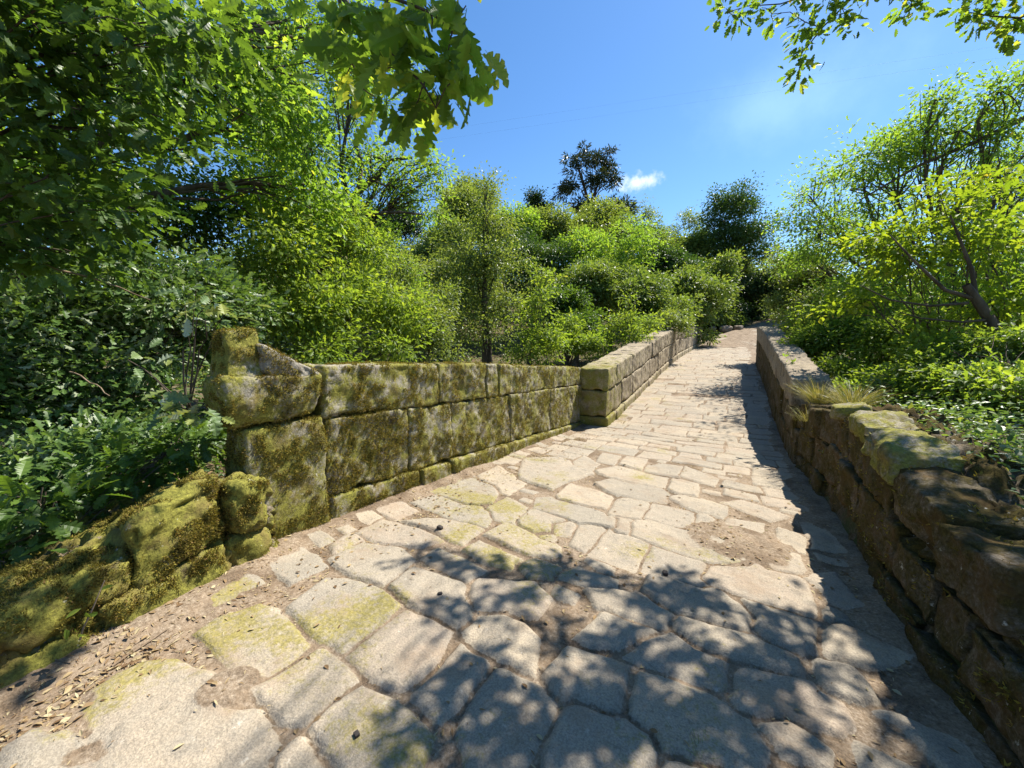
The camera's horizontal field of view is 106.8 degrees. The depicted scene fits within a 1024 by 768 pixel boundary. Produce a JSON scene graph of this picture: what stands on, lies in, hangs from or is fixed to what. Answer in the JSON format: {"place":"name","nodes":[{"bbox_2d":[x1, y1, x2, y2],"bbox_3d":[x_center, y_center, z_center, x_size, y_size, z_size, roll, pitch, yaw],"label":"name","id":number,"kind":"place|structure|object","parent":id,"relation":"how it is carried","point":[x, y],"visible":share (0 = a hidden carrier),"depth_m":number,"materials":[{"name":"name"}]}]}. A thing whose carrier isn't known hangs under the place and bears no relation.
{"place":"outdoors","nodes":[
{"label":"outdoors","id":0,"kind":"place"},
{"bbox_2d":[0,346,1002,767],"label":"path","id":1,"kind":"structure","parent":0,"point":[392,640],"depth_m":1.89,"materials":[{"name":"stone"}]},
{"bbox_2d":[111,629,167,666],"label":"fallen twig","id":2,"kind":"object","parent":1,"relation":"on","point":[121,659],"visible":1,"depth_m":1.75,"materials":[{"name":"brown wood"}]},
{"bbox_2d":[353,729,359,738],"bbox_3d":[-0.564,1.270,1.378,0.017,0.012,0.022,-6,8,-44],"label":"pebble","id":3,"kind":"object","parent":1,"relation":"on","point":[356,733],"visible":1,"depth_m":1.37,"materials":[{"name":"grey stone"}]},
{"bbox_2d":[0,419,958,767],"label":"leaf litter","id":4,"kind":"object","parent":1,"relation":"on","point":[76,697],"visible":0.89,"depth_m":1.75,"materials":[{"name":"brown plant"}]},
{"bbox_2d":[0,276,1022,753],"bbox_3d":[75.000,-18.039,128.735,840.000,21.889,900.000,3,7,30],"label":"ground","id":5,"kind":"structure","parent":0,"point":[848,524],"depth_m":31.07,"materials":[{"name":"soil"}]},
{"bbox_2d":[0,408,226,562],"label":"undergrowth","id":6,"kind":"object","parent":5,"relation":"on","point":[108,505],"visible":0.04,"depth_m":2.96,"materials":[{"name":"green plant"}]},
{"bbox_2d":[0,398,226,568],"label":"oak sapling","id":7,"kind":"object","parent":5,"relation":"on","point":[180,456],"visible":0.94,"depth_m":2.28,"materials":[{"name":"green plant"}]},
{"bbox_2d":[0,399,226,549],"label":"oak shrub","id":8,"kind":"object","parent":5,"relation":"on","point":[45,452],"visible":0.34,"depth_m":2.76,"materials":[{"name":"green plant"}]},
{"bbox_2d":[8,469,224,548],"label":"leaf litter","id":9,"kind":"object","parent":5,"relation":"on","point":[149,485],"visible":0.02,"depth_m":3.53,"materials":[{"name":"brown plant"}]},
{"bbox_2d":[0,469,279,688],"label":"rubble bank","id":10,"kind":"structure","parent":5,"relation":"on","point":[151,550],"depth_m":1.96,"materials":[{"name":"green plant"}]},
{"bbox_2d":[5,533,43,545],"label":"dead twig","id":11,"kind":"object","parent":10,"relation":"on","point":[21,539],"visible":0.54,"depth_m":2.07,"materials":[{"name":"brown wood"}]},
{"bbox_2d":[64,580,113,640],"bbox_3d":[-1.813,0.981,1.621,0.161,0.223,0.101,-4,7,-36],"label":"ivy sprig","id":12,"kind":"object","parent":10,"relation":"on","point":[67,632],"visible":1,"depth_m":1.62,"materials":[{"name":"green plant"}]},
{"bbox_2d":[1,119,279,368],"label":"thicket","id":13,"kind":"object","parent":5,"relation":"on","point":[214,208],"visible":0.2,"depth_m":7.89,"materials":[{"name":"green plant"}]},
{"bbox_2d":[0,0,289,300],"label":"oak tree","id":14,"kind":"object","parent":5,"relation":"on","point":[61,59],"visible":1,"depth_m":2.61,"materials":[{"name":"green plant"}]},
{"bbox_2d":[19,250,149,299],"bbox_3d":[-3.200,-0.813,2.894,0.043,0.281,0.664,3,7,28],"label":"dead twig","id":15,"kind":"object","parent":14,"relation":"attached to","point":[57,269],"visible":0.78,"depth_m":2.85,"materials":[{"name":"brown wood"}]},
{"bbox_2d":[0,214,305,454],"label":"oak shrub","id":16,"kind":"object","parent":5,"relation":"on","point":[50,338],"visible":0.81,"depth_m":3.49,"materials":[{"name":"green plant"}]},
{"bbox_2d":[69,371,109,395],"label":"dead twig","id":17,"kind":"object","parent":16,"relation":"attached to","point":[88,381],"visible":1,"depth_m":2.96,"materials":[{"name":"wood"}]},
{"bbox_2d":[110,276,270,478],"bbox_3d":[-2.274,0.232,2.735,1.411,1.924,0.678,3,7,30],"label":"oak sapling","id":18,"kind":"object","parent":5,"relation":"on","point":[174,401],"visible":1,"depth_m":2.53,"materials":[{"name":"green plant"}]},
{"bbox_2d":[0,0,508,295],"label":"oak tree","id":19,"kind":"object","parent":5,"relation":"on","point":[387,35],"visible":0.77,"depth_m":4.12,"materials":[{"name":"green plant"}]},
{"bbox_2d":[116,0,404,375],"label":"thicket","id":20,"kind":"object","parent":5,"relation":"on","point":[209,245],"visible":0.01,"depth_m":8.74,"materials":[{"name":"green plant"}]},
{"bbox_2d":[201,325,331,538],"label":"stone pier","id":21,"kind":"structure","parent":5,"relation":"on","point":[265,396],"depth_m":2.71,"materials":[{"name":"stone"}]},
{"bbox_2d":[179,0,464,361],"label":"oak tree","id":22,"kind":"object","parent":5,"relation":"on","point":[375,177],"visible":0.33,"depth_m":8.37,"materials":[{"name":"green plant"}]},
{"bbox_2d":[215,188,453,364],"bbox_3d":[-3.014,-1.218,6.645,3.410,4.590,4.041,3,7,30],"label":"oak shrub","id":23,"kind":"object","parent":5,"relation":"on","point":[341,304],"visible":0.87,"depth_m":5.90,"materials":[{"name":"green plant"}]},
{"bbox_2d":[307,200,405,360],"bbox_3d":[-8.269,-3.008,20.132,5.586,13.549,5.426,3,7,30],"label":"woodland tree","id":24,"kind":"object","parent":5,"relation":"on","point":[397,236],"visible":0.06,"depth_m":19.82,"materials":[{"name":"green plant"}]},
{"bbox_2d":[351,176,428,258],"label":"woodland tree","id":25,"kind":"object","parent":5,"relation":"on","point":[408,230],"visible":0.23,"depth_m":38.53,"materials":[{"name":"green plant"}]},
{"bbox_2d":[355,233,430,361],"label":"woodland tree","id":26,"kind":"object","parent":5,"relation":"on","point":[421,279],"visible":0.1,"depth_m":22.95,"materials":[{"name":"green plant"}]},
{"bbox_2d":[364,242,477,362],"bbox_3d":[-2.539,-1.137,9.602,3.247,5.015,3.902,-1,6,-12],"label":"willow shrub","id":27,"kind":"object","parent":5,"relation":"on","point":[442,307],"visible":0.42,"depth_m":9.46,"materials":[{"name":"green plant"}]},
{"bbox_2d":[392,240,468,326],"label":"woodland tree","id":28,"kind":"object","parent":5,"relation":"on","point":[421,269],"visible":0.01,"depth_m":32.73,"materials":[{"name":"green plant"}]},
{"bbox_2d":[400,204,479,349],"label":"woodland tree","id":29,"kind":"object","parent":5,"relation":"on","point":[420,249],"visible":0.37,"depth_m":31.43,"materials":[{"name":"green plant"}]},
{"bbox_2d":[299,361,582,517],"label":"parapet wall","id":30,"kind":"structure","parent":5,"relation":"on","point":[392,428],"depth_m":4.11,"materials":[{"name":"stone"}]},
{"bbox_2d":[420,180,499,324],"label":"woodland tree","id":31,"kind":"object","parent":5,"relation":"on","point":[455,205],"visible":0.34,"depth_m":35.94,"materials":[{"name":"green plant"}]},
{"bbox_2d":[418,236,504,361],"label":"woodland tree","id":32,"kind":"object","parent":5,"relation":"on","point":[436,270],"visible":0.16,"depth_m":28.73,"materials":[{"name":"green plant"}]},
{"bbox_2d":[435,171,506,316],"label":"woodland tree","id":33,"kind":"object","parent":5,"relation":"on","point":[463,177],"visible":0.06,"depth_m":44.82,"materials":[{"name":"green plant"}]},
{"bbox_2d":[412,160,540,363],"bbox_3d":[-1.244,-2.130,13.128,4.685,10.580,4.247,-4,7,-35],"label":"alder tree","id":34,"kind":"object","parent":5,"relation":"on","point":[487,267],"visible":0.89,"depth_m":12.84,"materials":[{"name":"green plant"}]},
{"bbox_2d":[467,200,550,342],"bbox_3d":[-0.345,-10.421,36.957,8.318,13.241,7.275,1,6,8],"label":"woodland tree","id":35,"kind":"object","parent":5,"relation":"on","point":[529,218],"visible":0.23,"depth_m":34.31,"materials":[{"name":"green plant"}]},
{"bbox_2d":[189,330,859,387],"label":"undergrowth","id":36,"kind":"object","parent":5,"relation":"on","point":[506,358],"visible":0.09,"depth_m":29.16,"materials":[{"name":"green plant"}]},
{"bbox_2d":[478,219,583,364],"bbox_3d":[1.379,-6.281,27.046,7.915,10.667,6.441,1,6,6],"label":"woodland tree","id":37,"kind":"object","parent":5,"relation":"on","point":[548,256],"visible":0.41,"depth_m":26.39,"materials":[{"name":"green plant"}]},
{"bbox_2d":[520,184,558,213],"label":"evergreen tree","id":38,"kind":"object","parent":5,"relation":"on","point":[534,198],"visible":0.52,"depth_m":49.33,"materials":[{"name":"green plant"}]},
{"bbox_2d":[498,261,583,365],"bbox_3d":[0.781,-0.331,11.283,2.356,6.275,2.316,3,7,30],"label":"shrub","id":39,"kind":"object","parent":5,"relation":"on","point":[546,339],"visible":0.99,"depth_m":11.03,"materials":[{"name":"green plant"}]},
{"bbox_2d":[527,199,598,269],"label":"woodland tree","id":40,"kind":"object","parent":5,"relation":"on","point":[559,221],"visible":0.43,"depth_m":35.61,"materials":[{"name":"green plant"}]},
{"bbox_2d":[529,282,609,365],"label":"woodland tree","id":41,"kind":"object","parent":5,"relation":"on","point":[565,301],"visible":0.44,"depth_m":19.30,"materials":[{"name":"green plant"}]},
{"bbox_2d":[139,242,1014,387],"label":"woodland","id":42,"kind":"object","parent":5,"relation":"on","point":[204,372],"visible":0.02,"depth_m":40.29,"materials":[{"name":"green plant"}]},
{"bbox_2d":[520,254,637,366],"bbox_3d":[4.455,-4.371,24.526,6.710,7.415,5.860,3,7,30],"label":"woodland tree","id":43,"kind":"object","parent":5,"relation":"on","point":[597,279],"visible":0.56,"depth_m":22.72,"materials":[{"name":"green plant"}]},
{"bbox_2d":[554,308,611,366],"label":"sapling","id":44,"kind":"object","parent":5,"relation":"on","point":[593,343],"visible":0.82,"depth_m":12.76,"materials":[{"name":"green plant"}]},
{"bbox_2d":[563,196,620,306],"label":"woodland tree","id":45,"kind":"object","parent":5,"relation":"on","point":[586,219],"visible":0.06,"depth_m":39.03,"materials":[{"name":"green plant"}]},
{"bbox_2d":[548,139,645,215],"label":"pine tree","id":46,"kind":"object","parent":5,"relation":"on","point":[605,170],"visible":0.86,"depth_m":51.49,"materials":[{"name":"green plant"}]},
{"bbox_2d":[571,191,637,321],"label":"woodland tree","id":47,"kind":"object","parent":5,"relation":"on","point":[612,209],"visible":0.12,"depth_m":41.36,"materials":[{"name":"green plant"}]},
{"bbox_2d":[551,214,673,345],"bbox_3d":[6.518,-6.475,26.684,8.264,10.197,7.606,3,7,30],"label":"woodland tree","id":48,"kind":"object","parent":5,"relation":"on","point":[593,248],"visible":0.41,"depth_m":25.96,"materials":[{"name":"green plant"}]},
{"bbox_2d":[587,288,670,359],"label":"sapling","id":49,"kind":"object","parent":5,"relation":"on","point":[642,327],"visible":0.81,"depth_m":13.28,"materials":[{"name":"green plant"}]},
{"bbox_2d":[592,207,686,276],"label":"woodland tree","id":50,"kind":"object","parent":5,"relation":"on","point":[622,232],"visible":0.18,"depth_m":38.56,"materials":[{"name":"green plant"}]},
{"bbox_2d":[580,327,701,426],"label":"parapet wall","id":51,"kind":"structure","parent":5,"relation":"on","point":[616,383],"depth_m":9.70,"materials":[{"name":"stone"}]},
{"bbox_2d":[604,264,715,336],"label":"woodland tree","id":52,"kind":"object","parent":5,"relation":"on","point":[652,291],"visible":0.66,"depth_m":21.90,"materials":[{"name":"green plant"}]},
{"bbox_2d":[633,195,706,307],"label":"birch tree","id":53,"kind":"object","parent":5,"relation":"on","point":[685,216],"visible":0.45,"depth_m":46.78,"materials":[{"name":"green plant"}]},
{"bbox_2d":[633,239,709,281],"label":"woodland tree","id":54,"kind":"object","parent":5,"relation":"on","point":[672,258],"visible":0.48,"depth_m":30.30,"materials":[{"name":"green plant"}]},
{"bbox_2d":[642,305,702,357],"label":"sapling","id":55,"kind":"object","parent":5,"relation":"on","point":[672,323],"visible":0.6,"depth_m":16.55,"materials":[{"name":"green plant"}]},
{"bbox_2d":[645,228,722,273],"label":"woodland tree","id":56,"kind":"object","parent":5,"relation":"on","point":[692,245],"visible":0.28,"depth_m":39.81,"materials":[{"name":"green plant"}]},
{"bbox_2d":[663,262,744,346],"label":"woodland tree","id":57,"kind":"object","parent":5,"relation":"on","point":[693,281],"visible":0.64,"depth_m":24.67,"materials":[{"name":"green plant"}]},
{"bbox_2d":[698,246,746,325],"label":"woodland tree","id":58,"kind":"object","parent":5,"relation":"on","point":[722,265],"visible":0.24,"depth_m":33.76,"materials":[{"name":"green plant"}]},
{"bbox_2d":[700,296,755,329],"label":"thicket","id":59,"kind":"object","parent":5,"relation":"on","point":[741,307],"visible":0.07,"depth_m":35.49,"materials":[{"name":"green plant"}]},
{"bbox_2d":[703,281,754,329],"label":"thicket","id":60,"kind":"object","parent":5,"relation":"on","point":[729,317],"visible":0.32,"depth_m":34.27,"materials":[{"name":"green plant"}]},
{"bbox_2d":[694,170,790,299],"bbox_3d":[23.928,-13.880,39.914,9.268,14.890,7.752,3,7,30],"label":"evergreen tree","id":61,"kind":"object","parent":5,"relation":"on","point":[740,235],"visible":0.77,"depth_m":38.99,"materials":[{"name":"green plant"}]},
{"bbox_2d":[739,245,764,287],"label":"thicket","id":62,"kind":"object","parent":5,"relation":"on","point":[747,271],"visible":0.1,"depth_m":42.62,"materials":[{"name":"green plant"}]},
{"bbox_2d":[738,290,772,320],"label":"thicket","id":63,"kind":"object","parent":5,"relation":"on","point":[755,315],"visible":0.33,"depth_m":38.89,"materials":[{"name":"green plant"}]},
{"bbox_2d":[734,272,776,318],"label":"thicket","id":64,"kind":"object","parent":5,"relation":"on","point":[743,282],"visible":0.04,"depth_m":39.27,"materials":[{"name":"green plant"}]},
{"bbox_2d":[739,263,801,321],"bbox_3d":[25.188,-8.602,36.456,6.445,6.432,6.092,3,7,30],"label":"thicket","id":65,"kind":"object","parent":5,"relation":"on","point":[755,291],"visible":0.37,"depth_m":36.48,"materials":[{"name":"green plant"}]},
{"bbox_2d":[755,326,832,463],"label":"parapet wall","id":66,"kind":"structure","parent":5,"relation":"on","point":[776,370],"depth_m":7.21,"materials":[{"name":"stone"}]},
{"bbox_2d":[782,352,795,363],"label":"ivy sprig","id":67,"kind":"object","parent":66,"relation":"on","point":[783,354],"visible":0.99,"depth_m":6.96,"materials":[{"name":"green plant"}]},
{"bbox_2d":[756,239,908,363],"bbox_3d":[11.488,-1.049,14.291,4.247,9.550,6.146,3,7,30],"label":"oak shrub","id":68,"kind":"object","parent":5,"relation":"on","point":[797,280],"visible":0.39,"depth_m":14.77,"materials":[{"name":"green plant"}]},
{"bbox_2d":[704,0,1023,94],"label":"oak tree","id":69,"kind":"object","parent":5,"relation":"on","point":[1007,47],"visible":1,"depth_m":3.75,"materials":[{"name":"green plant"}]},
{"bbox_2d":[772,272,986,406],"bbox_3d":[7.225,0.244,7.684,3.259,5.296,6.959,3,7,30],"label":"oak shrub","id":70,"kind":"object","parent":5,"relation":"on","point":[817,343],"visible":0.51,"depth_m":7.78,"materials":[{"name":"green plant"}]},
{"bbox_2d":[761,57,1023,332],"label":"oak tree","id":71,"kind":"object","parent":5,"relation":"on","point":[923,146],"visible":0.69,"depth_m":9.64,"materials":[{"name":"green plant"}]},
{"bbox_2d":[776,199,1023,414],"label":"thicket","id":72,"kind":"object","parent":5,"relation":"on","point":[1005,256],"visible":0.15,"depth_m":9.22,"materials":[{"name":"green plant"}]},
{"bbox_2d":[792,402,1023,767],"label":"ruined wall","id":73,"kind":"structure","parent":5,"relation":"on","point":[937,518],"depth_m":1.97,"materials":[{"name":"stone"}]},
{"bbox_2d":[784,405,809,421],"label":"grass tuft","id":74,"kind":"object","parent":73,"relation":"on","point":[803,417],"visible":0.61,"depth_m":4.81,"materials":[{"name":"green plant"}]},
{"bbox_2d":[780,372,856,403],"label":"grass tuft","id":75,"kind":"object","parent":73,"relation":"on","point":[818,396],"visible":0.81,"depth_m":5.11,"materials":[{"name":"green plant"}]},
{"bbox_2d":[816,385,892,405],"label":"grass tuft","id":76,"kind":"object","parent":73,"relation":"on","point":[853,400],"visible":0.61,"depth_m":4.26,"materials":[{"name":"green plant"}]},
{"bbox_2d":[817,377,902,404],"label":"grass tuft","id":77,"kind":"object","parent":73,"relation":"on","point":[849,392],"visible":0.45,"depth_m":4.54,"materials":[{"name":"green plant"}]},
{"bbox_2d":[927,407,1023,461],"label":"bramble bush","id":78,"kind":"object","parent":73,"relation":"on","point":[986,435],"visible":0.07,"depth_m":2.77,"materials":[{"name":"green plant"}]},
{"bbox_2d":[795,162,1023,416],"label":"oak tree","id":79,"kind":"object","parent":5,"relation":"on","point":[995,315],"visible":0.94,"depth_m":5.63,"materials":[{"name":"green plant"}]},
{"bbox_2d":[835,322,1023,436],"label":"bramble bush","id":80,"kind":"object","parent":5,"relation":"on","point":[1011,359],"visible":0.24,"depth_m":4.30,"materials":[{"name":"green plant"}]},
{"bbox_2d":[854,313,1023,429],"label":"oak shrub","id":81,"kind":"object","parent":5,"relation":"on","point":[923,349],"visible":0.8,"depth_m":4.46,"materials":[{"name":"green plant"}]},
{"bbox_2d":[863,385,1023,508],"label":"undergrowth","id":82,"kind":"object","parent":5,"relation":"on","point":[1018,453],"visible":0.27,"depth_m":2.76,"materials":[{"name":"green plant"}]},
{"bbox_2d":[923,132,1023,315],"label":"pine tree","id":83,"kind":"object","parent":5,"relation":"on","point":[1016,197],"visible":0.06,"depth_m":14.92,"materials":[{"name":"green plant"}]},
{"bbox_2d":[1,0,1023,286],"label":"sky","id":84,"kind":"structure","parent":0,"point":[559,56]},
{"bbox_2d":[698,318,787,347],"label":"track","id":85,"kind":"structure","parent":0,"point":[745,336],"depth_m":28.69,"materials":[{"name":"soil"}]},
{"bbox_2d":[719,325,732,332],"bbox_3d":[18.719,-4.787,33.327,1.088,0.736,0.867,1,6,5],"label":"rock","id":86,"kind":"object","parent":85,"relation":"on","point":[725,329],"visible":0.89,"depth_m":33.02,"materials":[{"name":"grey stone"}]},
{"bbox_2d":[733,325,742,329],"bbox_3d":[19.950,-4.914,33.435,0.595,0.489,0.761,-2,6,-19],"label":"rock","id":87,"kind":"object","parent":85,"relation":"on","point":[739,327],"visible":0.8,"depth_m":33.20,"materials":[{"name":"grey stone"}]}
]}

